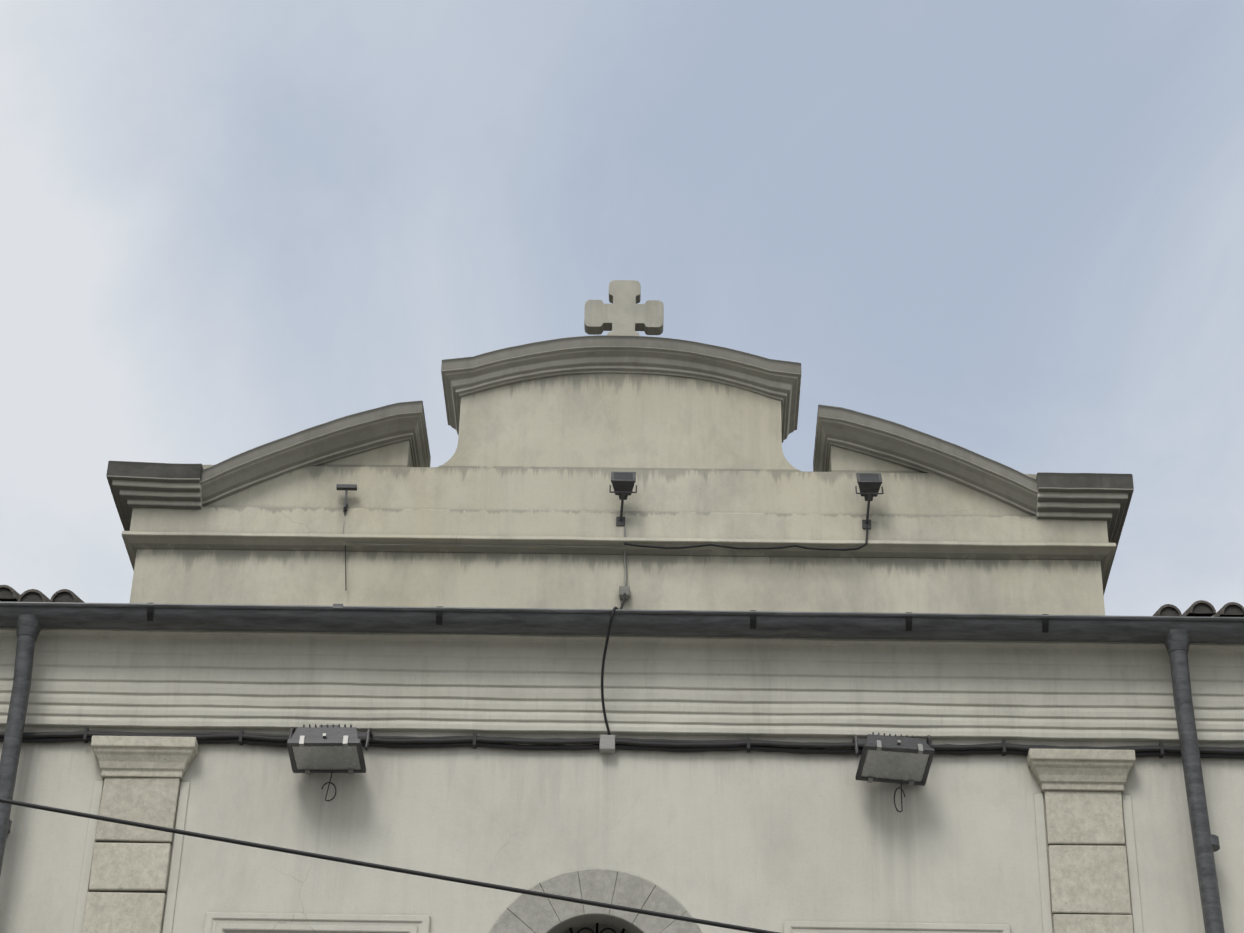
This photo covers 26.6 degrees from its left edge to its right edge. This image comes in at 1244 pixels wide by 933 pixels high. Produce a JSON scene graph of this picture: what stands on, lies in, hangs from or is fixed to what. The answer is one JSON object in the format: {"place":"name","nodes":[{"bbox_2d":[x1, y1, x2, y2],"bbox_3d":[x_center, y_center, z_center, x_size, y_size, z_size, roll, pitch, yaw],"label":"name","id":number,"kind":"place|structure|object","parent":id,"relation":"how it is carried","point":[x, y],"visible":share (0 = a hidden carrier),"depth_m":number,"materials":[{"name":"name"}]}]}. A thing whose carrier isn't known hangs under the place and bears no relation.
{"place":"outdoors","nodes":[
{"label":"outdoors","id":0,"kind":"place"},
{"bbox_2d":[333,604,342,608],"bbox_3d":[-1.468,0.742,13.635,0.050,0.026,0.080,1,-33,1],"label":"gutter clip","id":1,"kind":"object","parent":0,"point":[337,606],"visible":0.43,"depth_m":13.60,"materials":[{"name":"grey metal"}]},
{"bbox_2d":[0,798,779,932],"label":"street wire","id":2,"kind":"object","parent":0,"point":[395,869],"visible":1,"depth_m":9.88,"materials":[{"name":"black"}]},
{"bbox_2d":[0,726,1243,932],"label":"wall","id":3,"kind":"structure","parent":0,"point":[768,840],"depth_m":13.21,"materials":[{"name":"paint"}]},
{"bbox_2d":[0,614,41,875],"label":"pipe","id":4,"kind":"object","parent":3,"relation":"attached to","point":[28,628],"visible":1,"depth_m":13.41,"materials":[{"name":"metal"}]},
{"bbox_2d":[73,780,189,932],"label":"pilaster border strips","id":5,"kind":"object","parent":3,"relation":"attached to","point":[174,865],"visible":0.86,"depth_m":13.16,"materials":[{"name":"beige paint"}]},
{"bbox_2d":[82,892,165,932],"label":"pilaster block","id":6,"kind":"structure","parent":5,"relation":"attached to","point":[113,912],"depth_m":12.99,"materials":[{"name":"stone"}]},
{"bbox_2d":[89,841,171,894],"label":"pilaster joints","id":7,"kind":"object","parent":5,"relation":"attached to","point":[130,891],"visible":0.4,"depth_m":13.07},
{"bbox_2d":[89,843,171,890],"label":"pilaster block","id":8,"kind":"structure","parent":5,"relation":"attached to","point":[130,866],"depth_m":13.12,"materials":[{"name":"stone"}]},
{"bbox_2d":[95,777,179,842],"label":"pilaster block","id":9,"kind":"structure","parent":5,"relation":"attached to","point":[152,801],"depth_m":13.29,"materials":[{"name":"stone"}]},
{"bbox_2d":[91,736,198,780],"bbox_3d":[-2.441,1.491,13.429,0.534,0.202,0.122,1,-33,1],"label":"pilaster cap","id":10,"kind":"object","parent":3,"relation":"attached to","point":[147,756],"visible":0.85,"depth_m":13.40,"materials":[{"name":"beige stone"}]},
{"bbox_2d":[204,912,430,932],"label":"panel frame","id":11,"kind":"object","parent":3,"relation":"attached to","point":[233,922],"visible":0.96,"depth_m":12.95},
{"bbox_2d":[289,727,373,744],"bbox_3d":[-1.485,1.394,13.416,0.414,0.150,0.174,1,-33,1],"label":"floodlight bracket","id":12,"kind":"object","parent":3,"relation":"attached to","point":[368,733],"visible":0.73,"depth_m":13.39,"materials":[{"name":"grey metal"}]},
{"bbox_2d":[287,724,367,772],"bbox_3d":[-1.487,1.405,13.311,0.407,0.208,0.262,1,-33,1],"label":"floodlight","id":13,"kind":"object","parent":12,"relation":"attached to","point":[335,734],"depth_m":13.26,"materials":[{"name":"grey metal"}]},
{"bbox_2d":[299,733,353,774],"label":"floodlight clips","id":14,"kind":"object","parent":13,"relation":"attached to","point":[345,744],"visible":0.94,"depth_m":13.19,"materials":[{"name":"silver metal"}]},
{"bbox_2d":[321,772,336,800],"bbox_3d":[-1.472,1.609,13.232,0.076,0.156,0.027,1,-33,1],"label":"cable loop","id":15,"kind":"object","parent":13,"relation":"hanging from","point":[329,782],"visible":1,"depth_m":13.23,"materials":[{"name":"black rubber"}]},
{"bbox_2d":[489,868,701,932],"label":"arch ring","id":16,"kind":"object","parent":3,"relation":"attached to","point":[524,913],"visible":0.94,"depth_m":12.99,"materials":[{"name":"stone"}]},
{"bbox_2d":[569,923,624,932],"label":"arch grille","id":17,"kind":"object","parent":3,"relation":"attached to","point":[601,931],"visible":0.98,"depth_m":13.04,"materials":[{"name":"black metal"}]},
{"bbox_2d":[129,373,1104,614],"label":"attic wall","id":18,"kind":"structure","parent":3,"relation":"on","point":[619,421],"depth_m":14.05,"materials":[{"name":"beige paint"}]},
{"bbox_2d":[106,461,202,530],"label":"cornice end block","id":19,"kind":"structure","parent":18,"relation":"attached to","point":[132,485],"depth_m":14.21,"materials":[{"name":"paint"}]},
{"bbox_2d":[200,400,430,505],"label":"curved cornice","id":20,"kind":"structure","parent":18,"relation":"attached to","point":[347,436],"depth_m":14.37,"materials":[{"name":"paint"}]},
{"bbox_2d":[336,484,356,515],"bbox_3d":[-1.493,0.187,14.226,0.110,0.180,0.055,1,-33,1],"label":"small lamp","id":21,"kind":"object","parent":18,"relation":"attached to","point":[350,487],"visible":0.96,"depth_m":14.24,"materials":[{"name":"grey metal"}]},
{"bbox_2d":[343,521,626,585],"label":"attic wires","id":22,"kind":"object","parent":18,"relation":"attached to","point":[625,565],"visible":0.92,"depth_m":14.07,"materials":[{"name":"grey plastic"}]},
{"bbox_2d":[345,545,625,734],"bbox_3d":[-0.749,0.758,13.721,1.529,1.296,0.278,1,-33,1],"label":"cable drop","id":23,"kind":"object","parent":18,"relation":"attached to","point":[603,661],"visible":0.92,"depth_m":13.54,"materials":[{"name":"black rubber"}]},
{"bbox_2d":[121,506,1115,591],"bbox_3d":[-0.019,0.618,14.553,5.316,0.260,1.102,1,-33,1],"label":"wall band","id":24,"kind":"object","parent":18,"relation":"attached to","point":[889,535],"visible":0.71,"depth_m":14.11,"materials":[{"name":"beige paint"}]},
{"bbox_2d":[202,465,1036,515],"bbox_3d":[-0.020,0.141,14.286,4.600,0.289,0.022,1,-33,1],"label":"wall band","id":25,"kind":"object","parent":18,"relation":"attached to","point":[801,492],"visible":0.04,"depth_m":14.28,"materials":[{"name":"beige paint"}]},
{"bbox_2d":[441,335,800,442],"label":"cornice","id":26,"kind":"structure","parent":18,"relation":"attached to","point":[779,380],"depth_m":14.68,"materials":[{"name":"paint"}]},
{"bbox_2d":[609,472,636,525],"bbox_3d":[0.006,0.164,14.146,0.149,0.280,0.172,1,-33,1],"label":"floodlight","id":27,"kind":"object","parent":18,"relation":"attached to","point":[623,489],"visible":0.75,"depth_m":14.13,"materials":[{"name":"black metal"}]},
{"bbox_2d":[614,473,632,478],"bbox_3d":[0.008,0.050,14.146,0.101,0.063,0.038,1,-33,1],"label":"floodlight lens","id":28,"kind":"object","parent":27,"relation":"attached to","point":[623,475],"visible":1,"depth_m":14.14,"materials":[{"name":"grey glass"}]},
{"bbox_2d":[584,280,663,335],"bbox_3d":[0.010,-0.801,15.137,0.455,0.618,0.080,1,-33,1],"label":"cross","id":29,"kind":"object","parent":18,"relation":"on","point":[624,313],"visible":0.71,"depth_m":15.14,"materials":[{"name":"stone"}]},
{"bbox_2d":[619,586,629,598],"bbox_3d":[0.013,0.667,13.935,0.055,0.058,0.043,1,-33,1],"label":"junction box","id":30,"kind":"object","parent":18,"relation":"attached to","point":[624,589],"visible":0.83,"depth_m":13.92,"materials":[{"name":"grey plastic"}]},
{"bbox_2d":[624,525,867,550],"bbox_3d":[0.664,0.376,14.052,1.307,0.173,0.039,1,-33,1],"label":"electrical cable","id":31,"kind":"object","parent":18,"relation":"attached to","point":[745,548],"visible":0.92,"depth_m":14.00,"materials":[{"name":"black rubber"}]},
{"bbox_2d":[855,473,883,528],"bbox_3d":[1.326,0.175,14.118,0.149,0.291,0.172,1,-33,1],"label":"floodlight","id":32,"kind":"object","parent":18,"relation":"attached to","point":[869,490],"visible":0.81,"depth_m":14.10,"materials":[{"name":"black metal"}]},
{"bbox_2d":[860,474,878,479],"bbox_3d":[1.327,0.056,14.121,0.101,0.063,0.038,1,-33,1],"label":"floodlight lens","id":33,"kind":"object","parent":32,"relation":"attached to","point":[869,476],"visible":1,"depth_m":14.12,"materials":[{"name":"grey glass"}]},
{"bbox_2d":[813,404,1037,515],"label":"curved cornice","id":34,"kind":"structure","parent":18,"relation":"attached to","point":[880,438],"depth_m":14.30,"materials":[{"name":"paint"}]},
{"bbox_2d":[1036,472,1133,595],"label":"cornice end block","id":35,"kind":"structure","parent":18,"relation":"attached to","point":[1107,497],"depth_m":14.09,"materials":[{"name":"paint"}]},
{"bbox_2d":[0,628,1243,742],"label":"cornice","id":36,"kind":"structure","parent":3,"relation":"attached to","point":[652,685],"depth_m":13.60,"materials":[{"name":"paint"}]},
{"bbox_2d":[0,602,1243,643],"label":"gutter","id":37,"kind":"object","parent":36,"relation":"attached to","point":[683,623],"visible":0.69,"depth_m":13.58,"materials":[{"name":"metal"}]},
{"bbox_2d":[147,606,1048,632],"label":"gutter brackets","id":38,"kind":"object","parent":37,"relation":"attached to","point":[1045,625],"visible":0.5,"depth_m":13.55,"materials":[{"name":"black metal"}]},
{"bbox_2d":[0,730,1243,758],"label":"cable bundle","id":39,"kind":"object","parent":3,"relation":"attached to","point":[280,740],"visible":0.75,"depth_m":13.44,"materials":[{"name":"grey rubber"}]},
{"bbox_2d":[599,735,614,752],"bbox_3d":[-0.074,1.419,13.451,0.080,0.084,0.053,1,-33,1],"label":"junction box","id":40,"kind":"object","parent":39,"relation":"attached to","point":[607,744],"visible":1,"depth_m":13.43,"materials":[{"name":"grey plastic"}]},
{"bbox_2d":[83,727,1163,757],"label":"cable clips","id":41,"kind":"object","parent":39,"relation":"attached to","point":[86,729],"visible":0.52,"depth_m":13.44,"materials":[{"name":"grey plastic"}]},
{"bbox_2d":[852,734,931,752],"bbox_3d":[1.371,1.426,13.342,0.394,0.156,0.188,1,-33,1],"label":"floodlight bracket","id":42,"kind":"object","parent":3,"relation":"attached to","point":[855,740],"visible":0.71,"depth_m":13.31,"materials":[{"name":"grey metal"}]},
{"bbox_2d":[855,732,934,785],"bbox_3d":[1.369,1.448,13.238,0.392,0.217,0.286,1,-33,1],"label":"floodlight","id":43,"kind":"object","parent":42,"relation":"attached to","point":[902,766],"depth_m":13.20,"materials":[{"name":"grey metal"}]},
{"bbox_2d":[867,740,922,785],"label":"floodlight clips","id":44,"kind":"object","parent":43,"relation":"attached to","point":[879,748],"visible":0.94,"depth_m":13.15,"materials":[{"name":"silver metal"}]},
{"bbox_2d":[894,780,904,811],"bbox_3d":[1.387,1.648,13.162,0.058,0.172,0.027,1,-33,1],"label":"cable loop","id":45,"kind":"object","parent":43,"relation":"hanging from","point":[901,796],"visible":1,"depth_m":13.16,"materials":[{"name":"black rubber"}]},
{"bbox_2d":[784,921,1010,932],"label":"panel frame","id":46,"kind":"object","parent":3,"relation":"attached to","point":[836,927],"visible":0.98,"depth_m":12.90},
{"bbox_2d":[1027,748,1135,793],"bbox_3d":[2.327,1.545,13.318,0.534,0.202,0.122,1,-33,1],"label":"pilaster cap","id":47,"kind":"object","parent":3,"relation":"attached to","point":[1080,770],"visible":0.83,"depth_m":13.29,"materials":[{"name":"beige stone"}]},
{"bbox_2d":[1034,793,1142,932],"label":"pilaster border strips","id":48,"kind":"object","parent":3,"relation":"attached to","point":[1044,868],"visible":0.86,"depth_m":13.08,"materials":[{"name":"beige paint"}]},
{"bbox_2d":[1044,790,1124,844],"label":"pilaster block","id":49,"kind":"structure","parent":48,"relation":"attached to","point":[1084,817],"depth_m":13.20,"materials":[{"name":"stone"}]},
{"bbox_2d":[1048,844,1124,914],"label":"masonry joints","id":50,"kind":"object","parent":48,"relation":"attached to","point":[1093,845],"visible":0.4,"depth_m":13.12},
{"bbox_2d":[1048,845,1130,914],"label":"pilaster block","id":51,"kind":"structure","parent":48,"relation":"attached to","point":[1084,879],"depth_m":13.01,"materials":[{"name":"stone"}]},
{"bbox_2d":[1053,914,1133,932],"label":"pilaster block","id":52,"kind":"structure","parent":48,"relation":"attached to","point":[1077,923],"depth_m":12.89,"materials":[{"name":"stone"}]},
{"bbox_2d":[1164,629,1224,932],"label":"pipe","id":53,"kind":"object","parent":3,"relation":"attached to","point":[1206,844],"visible":0.96,"depth_m":13.12,"materials":[{"name":"metal"}]},
{"bbox_2d":[0,585,1243,616],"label":"roof tiles","id":54,"kind":"object","parent":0,"point":[17,596],"visible":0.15,"depth_m":13.83,"materials":[{"name":"tile"}]},
{"bbox_2d":[0,0,1243,615],"label":"sky","id":55,"kind":"structure","parent":0,"point":[1010,233],"materials":[{"name":"blue"}]}
]}

